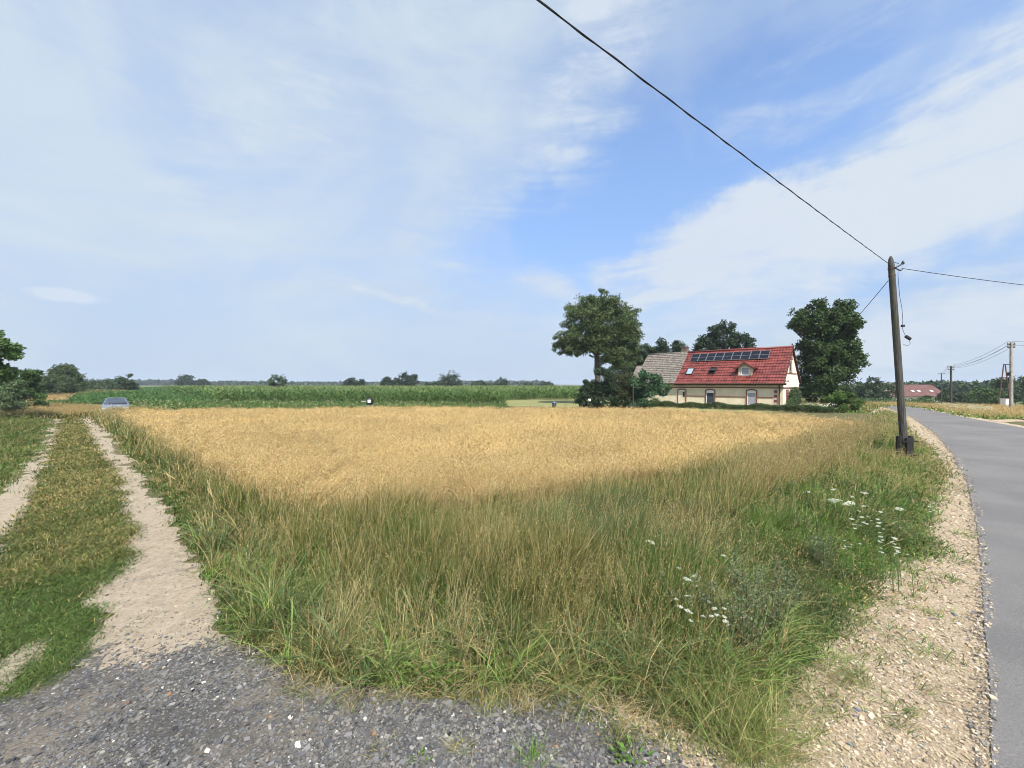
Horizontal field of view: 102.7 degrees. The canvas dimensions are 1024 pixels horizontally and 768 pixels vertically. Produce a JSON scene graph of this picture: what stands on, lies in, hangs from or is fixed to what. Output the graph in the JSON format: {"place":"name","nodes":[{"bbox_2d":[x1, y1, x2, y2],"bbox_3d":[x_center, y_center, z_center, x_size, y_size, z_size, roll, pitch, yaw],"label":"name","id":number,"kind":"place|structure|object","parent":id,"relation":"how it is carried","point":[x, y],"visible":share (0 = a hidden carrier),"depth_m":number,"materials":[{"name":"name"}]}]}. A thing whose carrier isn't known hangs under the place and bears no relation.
{"place":"outdoors","nodes":[
{"label":"outdoors","id":0,"kind":"place"},
{"bbox_2d":[0,404,63,495],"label":"verge grass","id":1,"kind":"structure","parent":0,"point":[17,431],"depth_m":15.98,"materials":[{"name":"green plant"}]},
{"bbox_2d":[74,417,242,669],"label":"dirt track","id":2,"kind":"structure","parent":0,"point":[168,570],"depth_m":4.50,"materials":[{"name":"beige soil"}]},
{"bbox_2d":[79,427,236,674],"bbox_3d":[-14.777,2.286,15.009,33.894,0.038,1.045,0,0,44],"label":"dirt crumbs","id":3,"kind":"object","parent":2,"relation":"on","point":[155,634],"visible":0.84,"depth_m":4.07,"materials":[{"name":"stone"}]},
{"bbox_2d":[76,386,603,409],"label":"crop ground","id":4,"kind":"structure","parent":0,"point":[383,401],"depth_m":57.00,"materials":[{"name":"green plant"}]},
{"bbox_2d":[22,386,216,404],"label":"green crop plants","id":5,"kind":"object","parent":4,"relation":"on","point":[148,394],"visible":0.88,"depth_m":59.93,"materials":[{"name":"green plant"}]},
{"bbox_2d":[128,398,508,410],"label":"crop plants","id":6,"kind":"object","parent":4,"relation":"on","point":[250,404],"visible":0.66,"depth_m":37.40,"materials":[{"name":"green plant"}]},
{"bbox_2d":[162,384,587,403],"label":"maize plants","id":7,"kind":"object","parent":4,"relation":"on","point":[442,393],"visible":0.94,"depth_m":50.81,"materials":[{"name":"green plant"}]},
{"bbox_2d":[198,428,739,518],"bbox_3d":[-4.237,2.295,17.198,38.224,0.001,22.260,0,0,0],"label":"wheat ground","id":8,"kind":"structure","parent":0,"point":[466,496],"depth_m":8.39,"materials":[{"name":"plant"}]},
{"bbox_2d":[115,399,857,506],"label":"weeds in the wheat","id":9,"kind":"object","parent":8,"relation":"on","point":[459,437],"visible":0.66,"depth_m":12.76,"materials":[{"name":"plant"}]},
{"bbox_2d":[113,404,867,516],"bbox_3d":[-3.319,1.777,22.047,33.722,1.047,24.456,0,0,42],"label":"ripe wheat","id":10,"kind":"object","parent":8,"relation":"on","point":[520,457],"visible":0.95,"depth_m":11.20,"materials":[{"name":"plant"}]},
{"bbox_2d":[0,385,1023,724],"bbox_3d":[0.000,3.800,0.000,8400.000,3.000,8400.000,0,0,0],"label":"ground","id":11,"kind":"structure","parent":0,"point":[468,695],"depth_m":5.53,"materials":[{"name":"green plant"}]},
{"bbox_2d":[0,330,26,382],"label":"maple tree","id":12,"kind":"object","parent":11,"relation":"on","point":[9,350],"visible":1,"depth_m":25.36,"materials":[{"name":"green plant"}]},
{"bbox_2d":[0,379,34,412],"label":"willow shrub","id":13,"kind":"object","parent":11,"relation":"on","point":[9,390],"visible":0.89,"depth_m":29.97,"materials":[{"name":"green plant"}]},
{"bbox_2d":[0,368,48,407],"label":"shrub","id":14,"kind":"object","parent":11,"relation":"on","point":[31,377],"visible":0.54,"depth_m":36.15,"materials":[{"name":"green plant"}]},
{"bbox_2d":[0,636,51,694],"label":"bare dirt patch","id":15,"kind":"object","parent":11,"relation":"on","point":[13,662],"visible":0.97,"depth_m":3.37,"materials":[{"name":"beige soil"}]},
{"bbox_2d":[0,419,61,556],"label":"dirt wheel rut","id":16,"kind":"structure","parent":11,"relation":"on","point":[9,502],"depth_m":8.50,"materials":[{"name":"beige soil"}]},
{"bbox_2d":[35,373,81,394],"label":"willow shrub","id":17,"kind":"object","parent":11,"relation":"on","point":[64,384],"visible":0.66,"depth_m":77.56,"materials":[{"name":"green plant"}]},
{"bbox_2d":[0,389,129,419],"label":"bank grass","id":18,"kind":"structure","parent":11,"relation":"on","point":[58,410],"depth_m":32.19,"materials":[{"name":"beige plant"}]},
{"bbox_2d":[0,416,151,704],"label":"track grass","id":19,"kind":"structure","parent":11,"relation":"on","point":[83,519],"depth_m":5.42,"materials":[{"name":"green plant"}]},
{"bbox_2d":[79,379,118,389],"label":"bush","id":20,"kind":"object","parent":11,"relation":"on","point":[99,385],"visible":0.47,"depth_m":117.28,"materials":[{"name":"green plant"}]},
{"bbox_2d":[76,402,145,424],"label":"tall weeds","id":21,"kind":"object","parent":11,"relation":"on","point":[102,413],"visible":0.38,"depth_m":25.75,"materials":[{"name":"plant"}]},
{"bbox_2d":[97,397,133,409],"bbox_3d":[-29.923,1.687,30.938,1.934,1.307,3.799,0,0,-44],"label":"parked car","id":22,"kind":"object","parent":11,"relation":"on","point":[116,401],"visible":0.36,"depth_m":30.37,"materials":[{"name":"silver metal"}]},
{"bbox_2d":[114,373,139,389],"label":"tree","id":23,"kind":"object","parent":11,"relation":"on","point":[126,384],"visible":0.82,"depth_m":109.34,"materials":[{"name":"green plant"}]},
{"bbox_2d":[173,374,194,385],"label":"tree","id":24,"kind":"object","parent":11,"relation":"on","point":[182,380],"visible":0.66,"depth_m":258.16,"materials":[{"name":"green plant"}]},
{"bbox_2d":[185,379,212,385],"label":"tree","id":25,"kind":"object","parent":11,"relation":"on","point":[199,382],"visible":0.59,"depth_m":257.28,"materials":[{"name":"green plant"}]},
{"bbox_2d":[267,374,288,386],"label":"tree","id":26,"kind":"object","parent":11,"relation":"on","point":[280,379],"visible":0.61,"depth_m":119.41,"materials":[{"name":"green plant"}]},
{"bbox_2d":[83,378,551,385],"bbox_3d":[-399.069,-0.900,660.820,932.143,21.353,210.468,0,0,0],"label":"distant wood","id":27,"kind":"object","parent":11,"relation":"on","point":[220,383],"visible":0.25,"depth_m":638.08,"materials":[{"name":"green plant"}]},
{"bbox_2d":[0,638,643,767],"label":"slate gravel","id":28,"kind":"structure","parent":11,"relation":"on","point":[82,708],"depth_m":2.79,"materials":[{"name":"grey gravel"}]},
{"bbox_2d":[0,608,716,767],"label":"slate chippings","id":29,"kind":"object","parent":28,"relation":"on","point":[601,755],"visible":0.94,"depth_m":2.70,"materials":[{"name":"gravel"}]},
{"bbox_2d":[438,731,478,762],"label":"grass tuft","id":30,"kind":"object","parent":28,"relation":"on","point":[464,752],"visible":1,"depth_m":2.56,"materials":[{"name":"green plant"}]},
{"bbox_2d":[457,678,514,728],"bbox_3d":[-0.142,2.216,2.940,0.520,0.169,0.472,0,0,18],"label":"grass tuft","id":31,"kind":"object","parent":28,"relation":"on","point":[487,702],"visible":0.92,"depth_m":2.91,"materials":[{"name":"beige plant"}]},
{"bbox_2d":[501,680,551,722],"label":"grass tuft","id":32,"kind":"object","parent":28,"relation":"on","point":[522,704],"visible":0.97,"depth_m":2.89,"materials":[{"name":"beige plant"}]},
{"bbox_2d":[497,721,561,767],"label":"grass tuft","id":33,"kind":"object","parent":28,"relation":"on","point":[532,751],"visible":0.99,"depth_m":2.51,"materials":[{"name":"green plant"}]},
{"bbox_2d":[567,697,657,764],"bbox_3d":[0.692,2.191,2.617,0.556,0.218,0.486,0,0,-36],"label":"grass tuft","id":34,"kind":"object","parent":28,"relation":"on","point":[617,731],"visible":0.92,"depth_m":2.61,"materials":[{"name":"green plant"}]},
{"bbox_2d":[608,733,653,767],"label":"leafy weed","id":35,"kind":"object","parent":28,"relation":"on","point":[623,748],"visible":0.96,"depth_m":2.48,"materials":[{"name":"green plant"}]},
{"bbox_2d":[342,377,367,386],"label":"tree","id":36,"kind":"object","parent":11,"relation":"on","point":[353,381],"visible":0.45,"depth_m":168.42,"materials":[{"name":"green plant"}]},
{"bbox_2d":[397,649,433,686],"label":"leafy weed","id":37,"kind":"object","parent":11,"relation":"on","point":[424,667],"visible":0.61,"depth_m":3.12,"materials":[{"name":"green plant"}]},
{"bbox_2d":[423,656,460,692],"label":"leafy weed","id":38,"kind":"object","parent":11,"relation":"on","point":[439,674],"visible":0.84,"depth_m":3.10,"materials":[{"name":"green plant"}]},
{"bbox_2d":[435,369,463,386],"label":"tree","id":39,"kind":"object","parent":11,"relation":"on","point":[448,379],"visible":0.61,"depth_m":158.88,"materials":[{"name":"green plant"}]},
{"bbox_2d":[85,407,973,509],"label":"verge grass","id":40,"kind":"structure","parent":11,"relation":"on","point":[153,453],"depth_m":10.43,"materials":[{"name":"green plant"}]},
{"bbox_2d":[95,411,967,756],"bbox_3d":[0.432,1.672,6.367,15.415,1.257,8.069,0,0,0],"label":"verge grass","id":41,"kind":"structure","parent":11,"relation":"on","point":[553,593],"depth_m":4.18,"materials":[{"name":"green plant"}]},
{"bbox_2d":[197,631,869,756],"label":"dead stems","id":42,"kind":"object","parent":11,"relation":"on","point":[611,695],"visible":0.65,"depth_m":2.96,"materials":[{"name":"plant"}]},
{"bbox_2d":[164,466,932,711],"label":"leafy herbs","id":43,"kind":"object","parent":11,"relation":"on","point":[912,529],"visible":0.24,"depth_m":5.08,"materials":[{"name":"green plant"}]},
{"bbox_2d":[573,379,592,408],"bbox_3d":[6.712,1.002,37.927,2.007,3.001,2.042,0,0,0],"label":"conifer","id":44,"kind":"object","parent":11,"relation":"on","point":[584,393],"visible":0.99,"depth_m":37.69,"materials":[{"name":"green plant"}]},
{"bbox_2d":[225,556,944,767],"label":"scattered grass","id":45,"kind":"structure","parent":11,"relation":"on","point":[831,701],"depth_m":2.93,"materials":[{"name":"green plant"}]},
{"bbox_2d":[654,570,693,611],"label":"mugwort","id":46,"kind":"object","parent":11,"relation":"on","point":[673,593],"visible":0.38,"depth_m":3.63,"materials":[{"name":"green plant"}]},
{"bbox_2d":[687,573,720,626],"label":"mugwort","id":47,"kind":"object","parent":11,"relation":"on","point":[706,599],"visible":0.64,"depth_m":3.59,"materials":[{"name":"green plant"}]},
{"bbox_2d":[691,319,756,350],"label":"broadleaf tree","id":48,"kind":"object","parent":11,"relation":"on","point":[716,337],"visible":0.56,"depth_m":60.96,"materials":[{"name":"green plant"}]},
{"bbox_2d":[720,546,764,600],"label":"mugwort","id":49,"kind":"object","parent":11,"relation":"on","point":[737,575],"visible":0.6,"depth_m":4.11,"materials":[{"name":"green plant"}]},
{"bbox_2d":[711,562,788,657],"bbox_3d":[1.935,1.919,3.340,0.452,0.764,0.459,0,0,-6],"label":"mugwort","id":50,"kind":"object","parent":11,"relation":"on","point":[740,604],"visible":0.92,"depth_m":3.30,"materials":[{"name":"green plant"}]},
{"bbox_2d":[750,566,804,640],"bbox_3d":[2.303,1.970,3.568,0.412,0.663,0.238,0,0,23],"label":"mugwort","id":51,"kind":"object","parent":11,"relation":"on","point":[760,580],"visible":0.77,"depth_m":3.56,"materials":[{"name":"green plant"}]},
{"bbox_2d":[769,552,800,605],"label":"mugwort","id":52,"kind":"object","parent":11,"relation":"on","point":[787,582],"visible":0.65,"depth_m":4.06,"materials":[{"name":"green plant"}]},
{"bbox_2d":[701,409,893,500],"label":"dry tall grass","id":53,"kind":"structure","parent":11,"relation":"on","point":[804,451],"depth_m":9.52,"materials":[{"name":"plant"}]},
{"bbox_2d":[806,531,838,571],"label":"mugwort","id":54,"kind":"object","parent":11,"relation":"on","point":[820,544],"visible":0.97,"depth_m":4.85,"materials":[{"name":"green plant"}]},
{"bbox_2d":[785,296,871,403],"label":"broadleaf tree","id":55,"kind":"object","parent":11,"relation":"on","point":[821,376],"visible":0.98,"depth_m":43.05,"materials":[{"name":"green plant"}]},
{"bbox_2d":[822,390,865,412],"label":"shrub","id":56,"kind":"object","parent":11,"relation":"on","point":[839,399],"visible":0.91,"depth_m":33.05,"materials":[{"name":"green plant"}]},
{"bbox_2d":[800,398,908,413],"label":"roadside grass","id":57,"kind":"structure","parent":11,"relation":"on","point":[869,406],"depth_m":40.07,"materials":[{"name":"green plant"}]},
{"bbox_2d":[854,382,868,398],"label":"bush","id":58,"kind":"object","parent":11,"relation":"on","point":[859,388],"visible":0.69,"depth_m":95.45,"materials":[{"name":"green plant"}]},
{"bbox_2d":[864,376,886,398],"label":"tree","id":59,"kind":"object","parent":11,"relation":"on","point":[875,392],"visible":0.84,"depth_m":91.52,"materials":[{"name":"green plant"}]},
{"bbox_2d":[876,380,895,398],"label":"tree","id":60,"kind":"object","parent":11,"relation":"on","point":[892,388],"visible":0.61,"depth_m":99.00,"materials":[{"name":"green plant"}]},
{"bbox_2d":[888,256,918,457],"bbox_3d":[11.962,-0.744,12.557,0.762,6.390,0.285,0,0,0],"label":"utility pole","id":61,"kind":"object","parent":11,"relation":"on","point":[904,439],"visible":0.91,"depth_m":12.53,"materials":[{"name":"brown wood"}]},
{"bbox_2d":[536,0,893,267],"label":"overhead cable","id":62,"kind":"object","parent":61,"relation":"attached to","point":[596,44],"visible":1,"depth_m":4.66,"materials":[{"name":"black metal"}]},
{"bbox_2d":[864,385,949,403],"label":"barn","id":63,"kind":"structure","parent":11,"relation":"on","point":[914,391],"depth_m":106.85,"materials":[{"name":"paint"}]},
{"bbox_2d":[799,379,1023,401],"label":"distant wood","id":64,"kind":"object","parent":11,"relation":"on","point":[962,386],"visible":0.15,"depth_m":143.73,"materials":[{"name":"green plant"}]},
{"bbox_2d":[857,396,997,404],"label":"overgrown hedge","id":65,"kind":"object","parent":11,"relation":"on","point":[928,400],"visible":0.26,"depth_m":86.39,"materials":[{"name":"green plant"}]},
{"bbox_2d":[934,389,955,403],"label":"bush","id":66,"kind":"object","parent":11,"relation":"on","point":[945,396],"visible":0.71,"depth_m":83.65,"materials":[{"name":"green plant"}]},
{"bbox_2d":[870,401,1023,419],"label":"meadow grass","id":67,"kind":"structure","parent":11,"relation":"on","point":[997,411],"depth_m":32.59,"materials":[{"name":"yellow plant"}]},
{"bbox_2d":[949,392,970,404],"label":"bush","id":68,"kind":"object","parent":11,"relation":"on","point":[958,396],"visible":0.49,"depth_m":85.29,"materials":[{"name":"green plant"}]},
{"bbox_2d":[924,408,1023,427],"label":"verge gravel","id":69,"kind":"structure","parent":11,"relation":"on","point":[986,420],"depth_m":25.70,"materials":[{"name":"beige gravel"}]},
{"bbox_2d":[959,384,995,404],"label":"tree","id":70,"kind":"object","parent":11,"relation":"on","point":[974,392],"visible":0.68,"depth_m":75.87,"materials":[{"name":"green plant"}]},
{"bbox_2d":[979,387,1008,404],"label":"tree","id":71,"kind":"object","parent":11,"relation":"on","point":[991,401],"visible":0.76,"depth_m":73.69,"materials":[{"name":"green plant"}]},
{"bbox_2d":[998,364,1008,403],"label":"transformer pole","id":72,"kind":"object","parent":11,"relation":"on","point":[1006,377],"visible":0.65,"depth_m":55.95,"materials":[{"name":"concrete"}]},
{"bbox_2d":[989,377,1023,401],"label":"tree","id":73,"kind":"object","parent":11,"relation":"on","point":[997,382],"visible":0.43,"depth_m":80.03,"materials":[{"name":"green plant"}]},
{"bbox_2d":[1007,342,1015,406],"bbox_3d":[42.656,-0.505,35.000,0.686,6.099,0.238,0,0,0],"label":"utility pole","id":74,"kind":"object","parent":11,"relation":"on","point":[1010,372],"visible":0.95,"depth_m":34.96,"materials":[{"name":"concrete"}]},
{"bbox_2d":[1007,375,1023,404],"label":"tree","id":75,"kind":"object","parent":11,"relation":"on","point":[1021,388],"visible":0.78,"depth_m":78.52,"materials":[{"name":"green plant"}]},
{"bbox_2d":[0,0,1023,384],"label":"sky","id":76,"kind":"structure","parent":0,"point":[210,190],"materials":[{"name":"blue"}]},
{"bbox_2d":[506,398,789,411],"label":"mown meadow","id":77,"kind":"structure","parent":0,"point":[569,402],"depth_m":45.86,"materials":[{"name":"plant"}]},
{"bbox_2d":[550,288,645,399],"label":"broadleaf tree","id":78,"kind":"object","parent":77,"relation":"on","point":[593,314],"visible":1,"depth_m":44.88,"materials":[{"name":"green plant"}]},
{"bbox_2d":[586,365,629,408],"bbox_3d":[8.727,0.904,38.057,4.171,5.318,3.817,0,0,0],"label":"conifer","id":79,"kind":"object","parent":77,"relation":"on","point":[598,390],"visible":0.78,"depth_m":37.20,"materials":[{"name":"green plant"}]},
{"bbox_2d":[603,371,639,408],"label":"shrub","id":80,"kind":"object","parent":77,"relation":"on","point":[623,379],"visible":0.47,"depth_m":37.02,"materials":[{"name":"green plant"}]},
{"bbox_2d":[608,342,636,386],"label":"broadleaf tree","id":81,"kind":"object","parent":77,"relation":"on","point":[629,369],"visible":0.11,"depth_m":58.62,"materials":[{"name":"green plant"}]},
{"bbox_2d":[631,343,656,365],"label":"broadleaf tree","id":82,"kind":"object","parent":77,"relation":"on","point":[645,348],"visible":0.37,"depth_m":59.27,"materials":[{"name":"green plant"}]},
{"bbox_2d":[625,369,671,408],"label":"shrub","id":83,"kind":"object","parent":77,"relation":"on","point":[655,385],"visible":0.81,"depth_m":36.01,"materials":[{"name":"green plant"}]},
{"bbox_2d":[649,336,669,353],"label":"pine tree","id":84,"kind":"object","parent":77,"relation":"on","point":[661,347],"visible":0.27,"depth_m":59.39,"materials":[{"name":"green plant"}]},
{"bbox_2d":[669,340,687,352],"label":"pine tree","id":85,"kind":"object","parent":77,"relation":"on","point":[676,345],"visible":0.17,"depth_m":59.69,"materials":[{"name":"green plant"}]},
{"bbox_2d":[637,345,801,409],"bbox_3d":[21.202,-0.675,43.210,14.530,6.950,7.482,0,0,45],"label":"farmhouse","id":86,"kind":"object","parent":77,"relation":"on","point":[764,375],"visible":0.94,"depth_m":39.95,"materials":[{"name":"red tile"}]},
{"bbox_2d":[677,389,685,402],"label":"blocked window","id":87,"kind":"structure","parent":86,"relation":"in","point":[681,394],"depth_m":42.28,"materials":[{"name":"beige paint"}]},
{"bbox_2d":[705,389,714,402],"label":"window","id":88,"kind":"structure","parent":86,"relation":"in","point":[709,393],"depth_m":40.33,"materials":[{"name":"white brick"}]},
{"bbox_2d":[746,389,756,404],"bbox_3d":[22.037,1.262,37.692,0.971,1.608,0.098,0,0,45],"label":"door","id":89,"kind":"structure","parent":86,"relation":"in","point":[751,395],"depth_m":37.73,"materials":[{"name":"white wood"}]},
{"bbox_2d":[788,387,801,405],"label":"creeper","id":90,"kind":"object","parent":86,"relation":"attached to","point":[795,395],"visible":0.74,"depth_m":37.93,"materials":[{"name":"green plant"}]},
{"bbox_2d":[649,400,835,412],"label":"clipped hedge","id":91,"kind":"object","parent":77,"relation":"on","point":[784,407],"visible":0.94,"depth_m":35.51,"materials":[{"name":"green plant"}]},
{"bbox_2d":[617,407,991,767],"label":"gravel shoulder","id":92,"kind":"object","parent":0,"point":[946,679],"visible":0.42,"depth_m":3.28},
{"bbox_2d":[632,653,740,721],"bbox_3d":[1.190,2.125,2.913,0.915,0.350,0.660,0,0,-16],"label":"grass tuft","id":93,"kind":"object","parent":92,"relation":"on","point":[672,693],"visible":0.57,"depth_m":2.89,"materials":[{"name":"green plant"}]},
{"bbox_2d":[614,596,872,767],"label":"grass tuft","id":94,"kind":"object","parent":92,"relation":"on","point":[735,704],"visible":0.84,"depth_m":2.61,"materials":[{"name":"green plant"}]},
{"bbox_2d":[639,642,893,767],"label":"grass tuft","id":95,"kind":"object","parent":92,"relation":"on","point":[757,746],"visible":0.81,"depth_m":2.51,"materials":[{"name":"green plant"}]},
{"bbox_2d":[614,406,989,767],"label":"shoulder pebbles","id":96,"kind":"object","parent":92,"relation":"on","point":[887,750],"visible":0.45,"depth_m":3.04,"materials":[{"name":"gravel"}]},
{"bbox_2d":[794,635,887,713],"bbox_3d":[2.571,2.235,3.296,0.788,0.130,0.897,0,0,44],"label":"grass tuft","id":97,"kind":"object","parent":92,"relation":"on","point":[846,664],"visible":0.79,"depth_m":3.34,"materials":[{"name":"green plant"}]},
{"bbox_2d":[832,657,901,693],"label":"grass tuft","id":98,"kind":"object","parent":92,"relation":"on","point":[868,677],"visible":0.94,"depth_m":3.18,"materials":[{"name":"green plant"}]},
{"bbox_2d":[864,702,924,741],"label":"grass tuft","id":99,"kind":"object","parent":92,"relation":"on","point":[883,717],"visible":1,"depth_m":2.74,"materials":[{"name":"green plant"}]},
{"bbox_2d":[843,610,965,661],"bbox_3d":[3.531,2.257,3.798,0.894,0.085,0.691,0,0,29],"label":"grass tuft","id":100,"kind":"object","parent":92,"relation":"on","point":[922,642],"visible":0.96,"depth_m":3.81,"materials":[{"name":"green plant"}]},
{"bbox_2d":[873,690,935,729],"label":"grass tuft","id":101,"kind":"object","parent":92,"relation":"on","point":[908,711],"visible":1,"depth_m":2.86,"materials":[{"name":"green plant"}]},
{"bbox_2d":[902,661,970,702],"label":"shoulder weed","id":102,"kind":"object","parent":92,"relation":"on","point":[924,685],"visible":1,"depth_m":3.06,"materials":[{"name":"green plant"}]},
{"bbox_2d":[879,628,1007,690],"bbox_3d":[3.584,2.246,3.487,0.709,0.107,0.728,0,0,39],"label":"grass tuft","id":103,"kind":"object","parent":92,"relation":"on","point":[923,651],"visible":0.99,"depth_m":3.46,"materials":[{"name":"green plant"}]},
{"bbox_2d":[907,413,999,765],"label":"asphalt edge crumbs","id":104,"kind":"object","parent":92,"relation":"on","point":[976,732],"visible":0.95,"depth_m":3.46,"materials":[{"name":"stone"}]},
{"bbox_2d":[884,406,1023,767],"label":"road","id":105,"kind":"structure","parent":0,"point":[990,455],"depth_m":5.97,"materials":[{"name":"grey asphalt"}]},
{"label":"dry bank","id":106,"kind":"structure","parent":0,"visible":0},
{"bbox_2d":[45,363,92,392],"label":"broadleaf tree","id":107,"kind":"object","parent":106,"relation":"on","point":[70,370],"visible":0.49,"depth_m":83.67,"materials":[{"name":"green plant"}]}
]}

